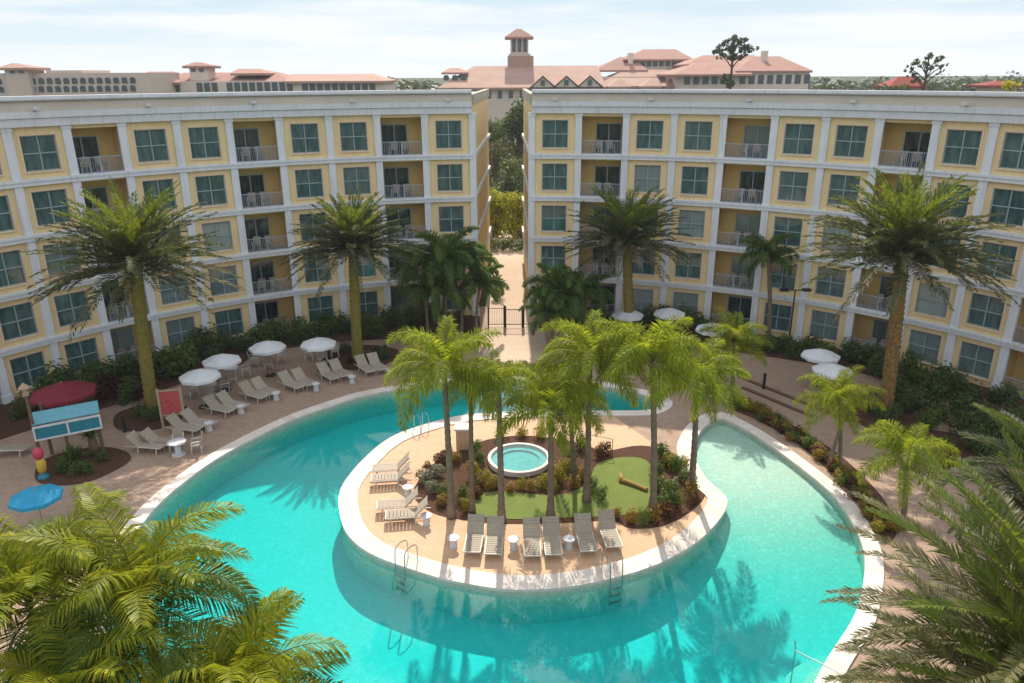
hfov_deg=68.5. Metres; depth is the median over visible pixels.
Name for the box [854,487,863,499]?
shrub
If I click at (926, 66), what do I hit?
pine tree
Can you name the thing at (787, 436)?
shrub
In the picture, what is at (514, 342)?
path
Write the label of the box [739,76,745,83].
window
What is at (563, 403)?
feather palm
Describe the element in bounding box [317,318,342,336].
shrub
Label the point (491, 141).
tree
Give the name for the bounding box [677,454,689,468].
shrub
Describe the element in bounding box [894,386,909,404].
shrub
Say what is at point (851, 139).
window
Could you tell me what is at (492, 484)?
shrub
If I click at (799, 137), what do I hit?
window
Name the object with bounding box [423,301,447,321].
shrub
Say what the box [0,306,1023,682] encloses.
pool deck
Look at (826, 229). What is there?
window
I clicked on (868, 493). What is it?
shrub
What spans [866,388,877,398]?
shrub
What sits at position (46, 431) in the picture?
kiosk
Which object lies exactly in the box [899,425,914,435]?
plant
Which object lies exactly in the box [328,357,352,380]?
sun lounger
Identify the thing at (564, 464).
shrub
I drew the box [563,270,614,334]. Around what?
palm
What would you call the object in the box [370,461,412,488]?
sun lounger
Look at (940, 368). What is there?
shrub
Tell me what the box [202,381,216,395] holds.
dining table
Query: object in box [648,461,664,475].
shrub
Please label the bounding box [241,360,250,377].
dining chair
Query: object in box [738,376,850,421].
kerb
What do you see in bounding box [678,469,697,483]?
shrub
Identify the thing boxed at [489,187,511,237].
tree
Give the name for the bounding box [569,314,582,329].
shrub
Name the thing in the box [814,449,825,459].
shrub
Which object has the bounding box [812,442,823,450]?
shrub
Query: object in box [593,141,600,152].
dining chair
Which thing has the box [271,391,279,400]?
side table
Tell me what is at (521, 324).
metal gate
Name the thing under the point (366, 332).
shrub
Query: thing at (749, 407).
shrub
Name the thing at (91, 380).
shrub
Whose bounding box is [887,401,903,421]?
shrub
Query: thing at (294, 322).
shrub
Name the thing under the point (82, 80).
window
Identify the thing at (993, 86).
house
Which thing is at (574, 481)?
shrub
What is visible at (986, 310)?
window
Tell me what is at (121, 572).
foreground palm
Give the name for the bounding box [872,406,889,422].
shrub
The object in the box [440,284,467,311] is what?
window
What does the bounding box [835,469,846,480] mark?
shrub
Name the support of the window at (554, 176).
in the hotel building at (818, 147)
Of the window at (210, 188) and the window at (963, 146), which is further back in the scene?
the window at (210, 188)
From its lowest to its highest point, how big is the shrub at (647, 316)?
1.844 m
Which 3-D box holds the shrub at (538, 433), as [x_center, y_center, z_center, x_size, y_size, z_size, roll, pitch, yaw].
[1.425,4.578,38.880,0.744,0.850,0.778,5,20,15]
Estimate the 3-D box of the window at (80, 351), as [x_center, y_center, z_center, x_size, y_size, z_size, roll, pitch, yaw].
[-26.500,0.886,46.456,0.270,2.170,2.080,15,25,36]
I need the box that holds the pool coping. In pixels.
[88,376,883,682]
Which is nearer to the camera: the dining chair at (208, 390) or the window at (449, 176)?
the dining chair at (208, 390)
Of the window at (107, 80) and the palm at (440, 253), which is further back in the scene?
the window at (107, 80)
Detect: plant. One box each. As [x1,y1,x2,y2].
[50,443,90,473]
[345,355,355,364]
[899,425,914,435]
[938,436,961,450]
[938,452,954,469]
[948,452,966,467]
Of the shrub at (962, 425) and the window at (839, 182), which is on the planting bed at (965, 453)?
the shrub at (962, 425)
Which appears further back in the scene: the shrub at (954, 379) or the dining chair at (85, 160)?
the dining chair at (85, 160)
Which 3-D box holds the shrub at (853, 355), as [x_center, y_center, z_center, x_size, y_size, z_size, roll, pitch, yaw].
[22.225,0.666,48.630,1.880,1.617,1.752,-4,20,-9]
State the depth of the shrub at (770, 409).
41.38 m
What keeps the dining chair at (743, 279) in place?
on the hotel building at (818, 147)
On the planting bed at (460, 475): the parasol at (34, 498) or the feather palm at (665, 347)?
the feather palm at (665, 347)
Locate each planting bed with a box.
[0,315,480,438]
[35,447,130,484]
[113,405,186,430]
[322,345,400,369]
[414,436,704,528]
[539,315,1023,418]
[611,332,660,348]
[727,398,896,540]
[834,397,935,431]
[887,430,986,467]
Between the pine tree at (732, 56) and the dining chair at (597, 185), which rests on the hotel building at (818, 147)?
the dining chair at (597, 185)
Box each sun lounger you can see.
[0,440,31,456]
[125,430,165,454]
[139,427,170,451]
[164,412,203,436]
[179,407,216,431]
[202,393,236,417]
[215,389,248,413]
[237,379,268,403]
[250,376,280,399]
[277,369,305,393]
[290,366,316,389]
[315,360,340,383]
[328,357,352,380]
[354,353,376,376]
[366,351,387,374]
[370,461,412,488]
[371,452,412,473]
[376,486,421,515]
[385,495,430,525]
[463,513,484,556]
[484,515,503,557]
[523,517,541,559]
[542,515,562,558]
[573,512,597,555]
[596,508,622,550]
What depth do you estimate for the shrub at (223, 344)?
50.55 m
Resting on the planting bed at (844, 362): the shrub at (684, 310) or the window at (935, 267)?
the shrub at (684, 310)
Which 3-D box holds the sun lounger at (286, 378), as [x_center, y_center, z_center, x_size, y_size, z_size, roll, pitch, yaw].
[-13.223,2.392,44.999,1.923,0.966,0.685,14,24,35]
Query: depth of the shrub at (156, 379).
44.89 m
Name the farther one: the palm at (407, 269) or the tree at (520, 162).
the tree at (520, 162)
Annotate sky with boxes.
[0,0,1023,77]
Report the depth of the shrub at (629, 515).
31.35 m
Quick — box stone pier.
[454,423,468,449]
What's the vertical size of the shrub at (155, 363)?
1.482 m
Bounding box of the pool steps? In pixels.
[783,655,828,682]
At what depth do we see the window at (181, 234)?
48.78 m
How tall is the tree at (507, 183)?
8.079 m
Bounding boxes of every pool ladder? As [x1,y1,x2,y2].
[394,540,417,594]
[414,411,428,431]
[601,551,622,605]
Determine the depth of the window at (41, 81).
160.39 m
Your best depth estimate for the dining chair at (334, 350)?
50.00 m
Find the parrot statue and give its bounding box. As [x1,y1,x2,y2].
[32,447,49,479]
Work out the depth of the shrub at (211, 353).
48.59 m
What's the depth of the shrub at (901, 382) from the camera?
43.58 m
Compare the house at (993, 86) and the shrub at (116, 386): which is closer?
the shrub at (116, 386)
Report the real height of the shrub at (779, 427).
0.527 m
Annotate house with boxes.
[873,77,927,90]
[966,81,1023,91]
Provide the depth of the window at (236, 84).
174.99 m
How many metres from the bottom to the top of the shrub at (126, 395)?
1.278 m
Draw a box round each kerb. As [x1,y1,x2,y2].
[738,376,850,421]
[741,386,811,417]
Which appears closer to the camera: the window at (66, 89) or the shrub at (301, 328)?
the shrub at (301, 328)
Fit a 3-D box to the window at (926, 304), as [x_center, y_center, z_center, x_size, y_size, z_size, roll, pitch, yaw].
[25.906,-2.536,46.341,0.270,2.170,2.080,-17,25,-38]
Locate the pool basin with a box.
[107,382,864,682]
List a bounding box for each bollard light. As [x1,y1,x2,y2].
[120,415,125,432]
[762,373,766,388]
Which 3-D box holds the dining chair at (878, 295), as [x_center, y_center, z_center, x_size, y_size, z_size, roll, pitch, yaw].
[24.018,-2.642,49.513,0.614,0.976,0.540,-10,22,-25]
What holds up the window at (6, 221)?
in the hotel building at (322, 145)
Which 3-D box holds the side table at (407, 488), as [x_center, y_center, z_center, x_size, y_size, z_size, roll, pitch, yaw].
[-4.641,6.682,33.586,0.473,0.460,0.480,0,20,0]
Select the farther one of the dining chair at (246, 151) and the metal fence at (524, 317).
the metal fence at (524, 317)
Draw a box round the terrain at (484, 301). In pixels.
[395,76,1023,306]
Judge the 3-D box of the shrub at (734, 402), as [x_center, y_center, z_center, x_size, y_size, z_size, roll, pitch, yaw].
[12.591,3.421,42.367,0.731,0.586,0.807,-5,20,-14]
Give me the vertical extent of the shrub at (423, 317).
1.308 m
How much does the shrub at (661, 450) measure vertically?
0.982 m
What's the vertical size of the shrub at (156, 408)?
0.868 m
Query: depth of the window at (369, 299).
56.82 m
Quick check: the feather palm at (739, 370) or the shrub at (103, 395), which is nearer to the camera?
the feather palm at (739, 370)
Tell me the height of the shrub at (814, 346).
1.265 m
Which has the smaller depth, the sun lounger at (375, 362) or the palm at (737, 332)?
the palm at (737, 332)
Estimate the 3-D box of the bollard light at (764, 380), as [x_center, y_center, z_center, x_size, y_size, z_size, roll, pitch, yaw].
[15.005,2.345,44.733,0.190,1.000,0.200,0,20,0]
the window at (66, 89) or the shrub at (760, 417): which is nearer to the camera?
the shrub at (760, 417)
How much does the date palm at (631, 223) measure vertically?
10.973 m
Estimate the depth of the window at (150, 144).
46.58 m
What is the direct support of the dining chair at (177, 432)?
on the pool deck
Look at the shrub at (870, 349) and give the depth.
48.04 m
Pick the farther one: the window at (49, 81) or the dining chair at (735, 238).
the window at (49, 81)
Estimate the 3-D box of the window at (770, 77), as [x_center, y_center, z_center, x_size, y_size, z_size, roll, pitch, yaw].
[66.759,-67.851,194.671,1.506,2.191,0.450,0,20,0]
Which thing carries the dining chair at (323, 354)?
on the pool deck
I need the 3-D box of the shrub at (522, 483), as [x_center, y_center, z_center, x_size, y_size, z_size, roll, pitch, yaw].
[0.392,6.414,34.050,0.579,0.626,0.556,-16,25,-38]
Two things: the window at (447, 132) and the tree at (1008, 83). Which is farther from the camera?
the tree at (1008, 83)
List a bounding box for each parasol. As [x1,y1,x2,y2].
[8,484,63,531]
[29,380,96,429]
[179,368,220,408]
[202,353,240,391]
[248,340,285,376]
[300,336,335,373]
[611,309,643,321]
[654,308,684,319]
[695,322,726,338]
[801,348,840,386]
[812,363,851,380]
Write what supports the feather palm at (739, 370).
on the planting bed at (460, 475)
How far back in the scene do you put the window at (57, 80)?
160.39 m
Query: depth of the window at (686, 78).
194.51 m
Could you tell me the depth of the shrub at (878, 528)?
30.59 m
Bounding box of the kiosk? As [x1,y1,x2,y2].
[18,383,105,454]
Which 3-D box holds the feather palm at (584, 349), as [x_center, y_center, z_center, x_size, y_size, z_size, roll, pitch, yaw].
[3.375,2.937,31.781,4.953,8.685,5.150,0,20,0]
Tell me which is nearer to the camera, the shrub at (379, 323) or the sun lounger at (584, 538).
the sun lounger at (584, 538)
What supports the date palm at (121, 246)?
on the planting bed at (136, 424)
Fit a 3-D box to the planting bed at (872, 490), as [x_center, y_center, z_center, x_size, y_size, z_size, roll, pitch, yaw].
[14.778,5.584,37.066,2.646,0.001,14.392,-4,20,-12]
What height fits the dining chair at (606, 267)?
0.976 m
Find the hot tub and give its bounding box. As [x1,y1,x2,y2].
[488,443,547,476]
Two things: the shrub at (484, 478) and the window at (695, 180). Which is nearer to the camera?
the shrub at (484, 478)
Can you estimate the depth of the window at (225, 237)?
50.58 m
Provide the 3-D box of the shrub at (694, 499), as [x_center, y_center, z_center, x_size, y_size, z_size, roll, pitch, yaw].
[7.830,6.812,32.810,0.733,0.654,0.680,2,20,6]
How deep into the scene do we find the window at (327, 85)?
174.99 m
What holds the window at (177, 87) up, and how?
in the hotel building at (200, 77)
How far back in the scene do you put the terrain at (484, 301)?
2158.84 m
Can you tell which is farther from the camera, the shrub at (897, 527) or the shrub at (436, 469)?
the shrub at (436, 469)
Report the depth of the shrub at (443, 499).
32.74 m
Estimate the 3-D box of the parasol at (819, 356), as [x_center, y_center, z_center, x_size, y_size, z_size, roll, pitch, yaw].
[18.382,1.502,45.034,2.070,2.360,2.070,-4,20,-11]
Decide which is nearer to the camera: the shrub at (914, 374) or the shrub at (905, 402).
the shrub at (905, 402)
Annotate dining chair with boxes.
[80,157,91,172]
[94,155,110,171]
[108,303,118,319]
[117,348,127,360]
[122,300,132,316]
[129,344,137,357]
[172,426,184,449]
[186,385,199,398]
[190,433,202,453]
[203,386,214,396]
[220,375,229,392]
[226,370,236,383]
[241,148,250,160]
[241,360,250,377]
[247,192,256,206]
[247,352,258,365]
[252,236,261,251]
[254,146,266,160]
[257,278,266,293]
[259,191,271,205]
[263,355,272,367]
[264,235,276,249]
[269,276,280,290]
[277,349,285,362]
[303,350,312,361]
[318,350,327,362]
[330,341,339,354]
[388,141,397,154]
[391,184,399,197]
[402,142,410,152]
[403,183,412,196]
[405,224,414,237]
[591,182,600,195]
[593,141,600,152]
[601,263,609,275]
[604,182,610,195]
[606,141,614,152]
[725,272,736,285]
[729,231,740,244]
[733,188,744,202]
[737,143,748,156]
[739,274,747,286]
[748,189,756,198]
[752,145,761,157]
[862,337,876,350]
[869,293,883,308]
[880,339,886,350]
[892,150,908,166]
[910,151,921,166]
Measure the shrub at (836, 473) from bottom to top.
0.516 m
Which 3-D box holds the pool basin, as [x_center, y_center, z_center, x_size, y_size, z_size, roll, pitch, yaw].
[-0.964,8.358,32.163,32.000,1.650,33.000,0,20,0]
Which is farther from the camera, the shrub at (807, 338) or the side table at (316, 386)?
the shrub at (807, 338)
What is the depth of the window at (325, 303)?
55.54 m
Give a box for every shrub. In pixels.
[5,390,39,419]
[30,371,57,395]
[39,372,71,387]
[44,358,74,380]
[51,458,68,473]
[62,367,81,379]
[67,459,80,476]
[70,360,99,381]
[78,459,95,475]
[83,377,100,397]
[87,355,119,385]
[93,381,114,402]
[94,448,109,462]
[95,371,118,393]
[110,352,140,377]
[110,375,127,396]
[117,383,135,405]
[119,351,138,374]
[121,374,142,395]
[128,384,143,401]
[130,402,145,417]
[136,352,163,374]
[136,374,159,388]
[140,408,158,421]
[151,346,171,380]
[151,405,159,419]
[159,339,199,376]
[167,358,186,372]
[172,339,199,370]
[181,326,208,354]
[182,333,205,359]
[193,322,221,354]
[205,344,220,358]
[209,332,228,353]
[220,330,234,349]
[232,332,249,352]
[243,325,272,347]
[249,321,273,342]
[264,317,290,342]
[266,323,281,340]
[283,315,311,335]
[284,326,301,344]
[292,322,318,340]
[312,317,328,335]
[314,311,337,333]
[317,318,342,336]
[328,310,350,333]
[339,339,351,352]
[342,316,350,333]
[361,312,378,337]
[361,351,370,361]
[366,316,387,336]
[375,305,390,327]
[377,344,389,358]
[383,305,405,326]
[395,312,409,331]
[403,303,422,328]
[414,469,433,486]
[419,307,431,321]
[421,460,432,475]
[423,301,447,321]
[425,479,439,493]
[431,464,445,477]
[432,449,445,464]
[436,482,446,497]
[436,493,446,506]
[447,311,459,327]
[452,451,461,463]
[453,308,466,322]
[454,483,469,500]
[460,497,468,510]
[465,461,479,475]
[468,439,482,452]
[474,450,485,464]
[474,478,483,489]
[474,485,481,498]
[476,468,490,483]
[484,478,497,490]
[489,474,497,486]
[490,235,499,252]
[492,287,504,298]
[496,236,508,250]
[505,237,518,251]
[505,481,516,492]
[514,477,527,490]
[515,238,522,250]
[515,425,528,437]
[525,477,535,492]
[532,422,546,438]
[533,472,547,489]
[537,362,549,373]
[544,480,558,492]
[554,458,570,473]
[554,464,567,481]
[560,446,577,466]
[566,473,580,488]
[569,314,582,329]
[575,434,584,450]
[577,463,591,481]
[583,304,595,321]
[589,301,605,321]
[590,475,598,491]
[591,482,608,500]
[593,444,603,456]
[598,441,611,456]
[601,313,609,325]
[614,506,622,517]
[625,505,639,524]
[635,506,651,526]
[638,303,655,326]
[645,305,664,326]
[647,473,663,491]
[647,503,662,522]
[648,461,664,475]
[657,441,670,463]
[657,488,669,510]
[658,303,676,324]
[658,476,678,501]
[659,499,677,519]
[660,450,677,464]
[663,476,679,492]
[667,302,690,329]
[667,454,687,476]
[668,489,686,506]
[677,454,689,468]
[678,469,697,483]
[683,490,699,505]
[685,307,703,329]
[685,479,700,494]
[698,317,712,324]
[701,320,714,340]
[725,313,744,328]
[728,397,742,407]
[743,400,755,410]
[751,400,758,411]
[755,406,766,414]
[756,413,767,421]
[758,331,774,349]
[762,338,782,351]
[763,404,772,413]
[763,415,773,425]
[767,416,778,426]
[775,422,785,433]
[778,333,795,350]
[778,417,792,424]
[780,423,792,432]
[782,422,792,431]
[784,336,805,359]
[784,432,796,441]
[790,430,799,442]
[793,428,805,435]
[799,438,813,447]
[802,331,823,349]
[803,435,817,449]
[805,339,820,349]
[809,445,824,451]
[811,449,822,460]
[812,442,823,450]
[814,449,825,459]
[815,340,839,354]
[823,452,829,461]
[826,457,836,471]
[831,463,845,475]
[832,467,847,478]
[833,473,846,486]
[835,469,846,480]
[837,336,857,357]
[837,474,853,483]
[841,340,869,365]
[843,487,863,499]
[849,476,860,487]
[849,485,861,496]
[850,472,858,479]
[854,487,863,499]
[857,481,869,490]
[857,498,866,507]
[858,342,878,364]
[860,502,873,510]
[860,506,875,518]
[862,490,872,496]
[864,394,879,412]
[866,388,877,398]
[866,509,881,520]
[867,343,885,364]
[867,348,884,378]
[870,516,886,531]
[870,519,885,533]
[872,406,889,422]
[883,519,896,531]
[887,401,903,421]
[888,521,904,532]
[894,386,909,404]
[895,372,913,397]
[896,396,913,412]
[897,365,904,376]
[899,348,929,374]
[905,367,924,384]
[906,387,929,411]
[911,370,953,407]
[912,405,944,429]
[917,371,937,392]
[927,360,952,379]
[929,400,953,424]
[936,369,968,399]
[940,363,969,397]
[946,391,975,415]
[948,406,977,433]
[955,423,990,451]
[957,379,983,406]
[960,399,996,426]
[961,460,988,478]
[966,402,1001,438]
[971,434,994,462]
[982,437,1019,465]
[985,384,1007,401]
[985,421,1015,441]
[999,381,1020,405]
[1000,400,1023,422]
[1002,420,1023,451]
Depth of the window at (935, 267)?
45.09 m
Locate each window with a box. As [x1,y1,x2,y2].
[0,153,5,176]
[0,193,17,233]
[0,247,29,290]
[0,299,40,343]
[7,348,49,393]
[16,132,63,174]
[28,186,74,228]
[38,78,44,83]
[38,86,44,91]
[40,240,83,280]
[46,78,52,83]
[47,86,52,91]
[51,288,94,329]
[55,78,60,83]
[55,86,60,91]
[62,335,102,374]
[63,78,69,83]
[63,86,69,91]
[71,78,77,83]
[71,86,77,91]
[80,78,85,83]
[80,86,85,91]
[88,77,93,83]
[88,85,94,91]
[96,77,102,83]
[96,85,102,91]
[105,77,110,82]
[105,85,110,91]
[113,77,118,82]
[113,85,118,90]
[121,77,127,82]
[121,85,127,90]
[130,77,135,82]
[130,85,135,90]
[131,127,171,164]
[140,177,179,212]
[152,225,184,261]
[156,270,192,307]
[163,314,196,350]
[175,85,180,91]
[185,125,223,160]
[192,173,229,208]
[196,83,202,91]
[199,219,235,253]
[204,83,210,91]
[206,263,240,297]
[211,83,217,91]
[212,306,245,336]
[226,82,232,90]
[234,82,239,90]
[241,82,247,90]
[249,82,254,90]
[256,82,262,90]
[264,82,270,90]
[271,82,277,90]
[279,82,285,90]
[287,84,292,90]
[288,121,321,154]
[293,167,325,199]
[297,211,328,242]
[301,253,332,284]
[302,83,307,90]
[305,293,335,323]
[309,83,315,90]
[317,83,322,90]
[324,83,330,90]
[332,83,337,90]
[337,120,369,152]
[339,83,344,89]
[341,165,372,196]
[347,83,352,89]
[348,249,377,278]
[354,83,360,89]
[359,289,379,317]
[362,83,367,89]
[370,83,375,89]
[434,119,463,150]
[435,162,464,192]
[437,204,465,233]
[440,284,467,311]
[498,90,501,97]
[509,90,512,97]
[512,39,515,51]
[518,39,520,51]
[523,39,526,51]
[539,244,566,271]
[540,162,568,191]
[540,204,567,232]
[541,118,569,149]
[631,247,656,276]
[632,163,662,194]
[632,287,654,313]
[634,119,665,150]
[634,206,659,232]
[671,290,699,319]
[673,250,703,280]
[676,208,706,239]
[679,164,710,196]
[682,119,714,152]
[684,76,689,84]
[693,76,699,83]
[702,76,708,83]
[712,76,717,83]
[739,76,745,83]
[748,75,754,83]
[758,75,763,83]
[761,300,792,333]
[765,259,798,292]
[767,75,773,83]
[770,215,804,248]
[775,169,810,203]
[776,75,782,83]
[780,122,816,156]
[785,75,791,83]
[794,75,800,83]
[804,74,810,82]
[807,308,841,343]
[813,264,848,300]
[818,220,854,253]
[825,172,862,207]
[831,123,870,159]
[903,327,943,366]
[912,280,953,320]
[924,233,962,270]
[933,180,973,220]
[939,127,984,167]
[953,339,996,381]
[963,290,1008,333]
[974,239,1020,282]
[985,186,1023,229]
[995,130,1023,171]
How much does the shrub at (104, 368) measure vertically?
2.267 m
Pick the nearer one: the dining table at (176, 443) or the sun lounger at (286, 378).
the dining table at (176, 443)
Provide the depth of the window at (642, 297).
57.08 m
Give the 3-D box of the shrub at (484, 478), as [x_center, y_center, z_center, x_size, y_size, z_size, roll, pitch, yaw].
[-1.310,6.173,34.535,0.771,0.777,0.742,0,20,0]
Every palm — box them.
[0,482,283,682]
[0,488,173,682]
[0,566,213,682]
[19,176,245,411]
[128,586,351,682]
[271,185,431,359]
[382,315,509,519]
[389,241,457,335]
[397,268,471,337]
[401,226,486,336]
[434,234,497,333]
[442,363,493,513]
[453,263,509,334]
[463,348,539,523]
[494,358,607,515]
[518,286,572,351]
[521,262,583,344]
[531,363,612,475]
[534,309,649,502]
[536,266,607,345]
[558,184,695,341]
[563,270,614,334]
[592,313,720,514]
[641,337,752,489]
[698,306,772,398]
[738,232,799,340]
[781,161,1019,410]
[793,364,887,465]
[819,426,1023,682]
[822,534,1023,682]
[852,419,966,530]
[934,389,1023,584]
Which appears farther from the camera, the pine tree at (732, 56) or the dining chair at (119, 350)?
the pine tree at (732, 56)
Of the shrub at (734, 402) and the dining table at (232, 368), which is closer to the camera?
the shrub at (734, 402)
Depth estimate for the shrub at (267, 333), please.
51.12 m
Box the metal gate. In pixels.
[505,305,522,327]
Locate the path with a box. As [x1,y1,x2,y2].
[482,230,549,373]
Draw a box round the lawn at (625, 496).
[475,457,650,518]
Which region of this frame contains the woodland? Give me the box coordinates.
[387,70,1023,91]
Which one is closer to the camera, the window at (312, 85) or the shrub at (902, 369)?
the shrub at (902, 369)
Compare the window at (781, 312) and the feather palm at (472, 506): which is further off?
the window at (781, 312)
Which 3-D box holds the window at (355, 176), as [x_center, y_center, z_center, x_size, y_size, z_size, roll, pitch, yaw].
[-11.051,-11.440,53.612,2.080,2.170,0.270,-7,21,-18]
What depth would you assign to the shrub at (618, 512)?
31.77 m
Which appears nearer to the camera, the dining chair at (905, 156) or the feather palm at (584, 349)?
the feather palm at (584, 349)
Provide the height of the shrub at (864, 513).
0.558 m
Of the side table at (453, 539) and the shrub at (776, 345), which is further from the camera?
the shrub at (776, 345)
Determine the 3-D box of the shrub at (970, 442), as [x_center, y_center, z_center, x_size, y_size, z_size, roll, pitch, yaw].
[22.898,4.782,37.291,1.386,1.443,1.502,1,20,4]
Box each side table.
[204,421,212,431]
[236,404,244,414]
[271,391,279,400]
[312,382,319,391]
[348,375,355,383]
[402,484,412,496]
[420,512,431,526]
[447,534,458,549]
[508,535,519,550]
[563,535,574,550]
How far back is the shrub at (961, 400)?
40.62 m
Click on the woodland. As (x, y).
(867, 84)
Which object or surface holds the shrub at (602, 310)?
on the planting bed at (844, 362)
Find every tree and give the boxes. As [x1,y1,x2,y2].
[488,117,509,173]
[488,117,516,184]
[489,135,512,189]
[489,153,522,214]
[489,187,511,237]
[490,96,523,182]
[502,191,522,238]
[510,157,522,194]
[712,34,758,88]
[820,83,836,89]
[876,81,889,90]
[891,83,911,90]
[904,52,949,90]
[1001,78,1021,91]
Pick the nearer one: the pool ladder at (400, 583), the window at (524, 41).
the pool ladder at (400, 583)
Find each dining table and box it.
[167,438,185,457]
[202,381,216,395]
[224,365,237,379]
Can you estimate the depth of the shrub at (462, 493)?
33.02 m
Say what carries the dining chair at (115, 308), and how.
on the hotel building at (322, 145)
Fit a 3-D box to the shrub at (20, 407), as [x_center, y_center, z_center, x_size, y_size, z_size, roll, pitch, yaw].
[-26.951,3.467,41.445,1.302,1.545,1.664,8,21,21]
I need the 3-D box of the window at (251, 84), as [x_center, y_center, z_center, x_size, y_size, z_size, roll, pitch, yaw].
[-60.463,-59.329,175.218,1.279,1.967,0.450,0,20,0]
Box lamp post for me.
[779,288,811,336]
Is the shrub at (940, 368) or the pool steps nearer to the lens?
the pool steps
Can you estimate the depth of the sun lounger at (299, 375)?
45.54 m
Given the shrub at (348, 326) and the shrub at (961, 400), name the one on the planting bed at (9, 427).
the shrub at (348, 326)
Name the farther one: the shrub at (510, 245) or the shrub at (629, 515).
the shrub at (510, 245)
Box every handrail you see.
[576,432,612,454]
[790,641,841,682]
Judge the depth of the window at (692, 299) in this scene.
56.03 m
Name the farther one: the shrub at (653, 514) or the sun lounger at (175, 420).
the sun lounger at (175, 420)
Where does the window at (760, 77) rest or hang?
in the hotel building at (764, 71)
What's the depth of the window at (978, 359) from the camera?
45.17 m
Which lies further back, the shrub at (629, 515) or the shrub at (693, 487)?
the shrub at (693, 487)
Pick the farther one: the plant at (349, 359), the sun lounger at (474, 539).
the plant at (349, 359)
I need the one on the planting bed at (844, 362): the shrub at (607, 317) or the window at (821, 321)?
the shrub at (607, 317)
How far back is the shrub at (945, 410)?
40.26 m
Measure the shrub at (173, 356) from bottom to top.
2.333 m
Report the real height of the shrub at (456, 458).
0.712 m
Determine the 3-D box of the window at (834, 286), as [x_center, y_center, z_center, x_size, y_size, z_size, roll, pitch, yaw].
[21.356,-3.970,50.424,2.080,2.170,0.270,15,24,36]
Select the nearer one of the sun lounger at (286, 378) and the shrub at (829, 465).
the shrub at (829, 465)
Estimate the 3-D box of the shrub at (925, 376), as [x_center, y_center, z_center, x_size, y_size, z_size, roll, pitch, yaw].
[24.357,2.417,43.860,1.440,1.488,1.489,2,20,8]
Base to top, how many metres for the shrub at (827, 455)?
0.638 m
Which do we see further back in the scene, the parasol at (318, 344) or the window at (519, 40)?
the window at (519, 40)
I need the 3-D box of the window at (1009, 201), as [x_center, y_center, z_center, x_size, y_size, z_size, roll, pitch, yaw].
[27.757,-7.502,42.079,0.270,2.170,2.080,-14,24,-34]
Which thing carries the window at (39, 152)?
in the hotel building at (322, 145)
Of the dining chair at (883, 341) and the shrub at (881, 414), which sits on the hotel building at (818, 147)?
the dining chair at (883, 341)
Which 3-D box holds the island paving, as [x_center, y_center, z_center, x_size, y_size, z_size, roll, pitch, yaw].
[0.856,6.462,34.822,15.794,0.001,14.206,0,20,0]
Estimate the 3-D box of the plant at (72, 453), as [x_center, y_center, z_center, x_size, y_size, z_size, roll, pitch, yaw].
[-21.162,5.407,36.127,1.982,1.217,1.883,-5,20,-14]
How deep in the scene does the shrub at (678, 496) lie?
32.43 m
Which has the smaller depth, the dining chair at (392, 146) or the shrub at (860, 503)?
the shrub at (860, 503)
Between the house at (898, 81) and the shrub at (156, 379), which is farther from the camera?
the house at (898, 81)
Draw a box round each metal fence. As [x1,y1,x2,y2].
[487,305,504,326]
[523,305,541,326]
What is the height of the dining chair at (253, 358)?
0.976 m
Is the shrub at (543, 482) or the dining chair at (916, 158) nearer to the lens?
the shrub at (543, 482)
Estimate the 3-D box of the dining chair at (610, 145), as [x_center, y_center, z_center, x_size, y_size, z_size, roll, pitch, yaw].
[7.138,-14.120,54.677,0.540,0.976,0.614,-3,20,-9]
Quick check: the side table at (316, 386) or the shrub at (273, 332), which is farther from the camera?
the shrub at (273, 332)
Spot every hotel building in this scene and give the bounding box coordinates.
[0,63,179,96]
[0,89,491,404]
[147,62,396,92]
[437,29,605,141]
[522,89,1023,398]
[598,49,692,88]
[656,51,812,89]
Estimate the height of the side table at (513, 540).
0.460 m
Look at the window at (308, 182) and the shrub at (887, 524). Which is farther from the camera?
the window at (308, 182)
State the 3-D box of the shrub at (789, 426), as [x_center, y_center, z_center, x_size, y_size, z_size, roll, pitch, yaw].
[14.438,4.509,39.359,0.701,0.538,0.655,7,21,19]
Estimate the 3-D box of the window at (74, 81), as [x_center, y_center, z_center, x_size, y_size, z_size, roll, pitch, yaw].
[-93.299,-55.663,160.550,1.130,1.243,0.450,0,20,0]
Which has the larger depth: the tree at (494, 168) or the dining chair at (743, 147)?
the tree at (494, 168)
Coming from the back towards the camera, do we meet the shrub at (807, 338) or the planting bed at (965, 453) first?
the shrub at (807, 338)
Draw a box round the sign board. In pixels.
[155,387,186,427]
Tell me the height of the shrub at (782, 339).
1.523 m
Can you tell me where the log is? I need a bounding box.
[619,473,647,490]
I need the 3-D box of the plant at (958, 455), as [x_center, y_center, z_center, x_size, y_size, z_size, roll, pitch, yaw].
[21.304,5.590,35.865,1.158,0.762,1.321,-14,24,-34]
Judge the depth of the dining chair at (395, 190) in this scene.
55.48 m
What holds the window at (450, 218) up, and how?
in the hotel building at (322, 145)
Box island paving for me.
[358,416,707,574]
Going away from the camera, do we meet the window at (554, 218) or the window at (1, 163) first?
the window at (1, 163)
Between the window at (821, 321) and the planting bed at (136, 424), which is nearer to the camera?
the planting bed at (136, 424)
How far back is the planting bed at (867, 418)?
40.90 m
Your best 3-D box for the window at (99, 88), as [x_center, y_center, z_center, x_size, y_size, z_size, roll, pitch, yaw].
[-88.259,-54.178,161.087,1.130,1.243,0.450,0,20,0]
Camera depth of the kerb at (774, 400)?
43.05 m
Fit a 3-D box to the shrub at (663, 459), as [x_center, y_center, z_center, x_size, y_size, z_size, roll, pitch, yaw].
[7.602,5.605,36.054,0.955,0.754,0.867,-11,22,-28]

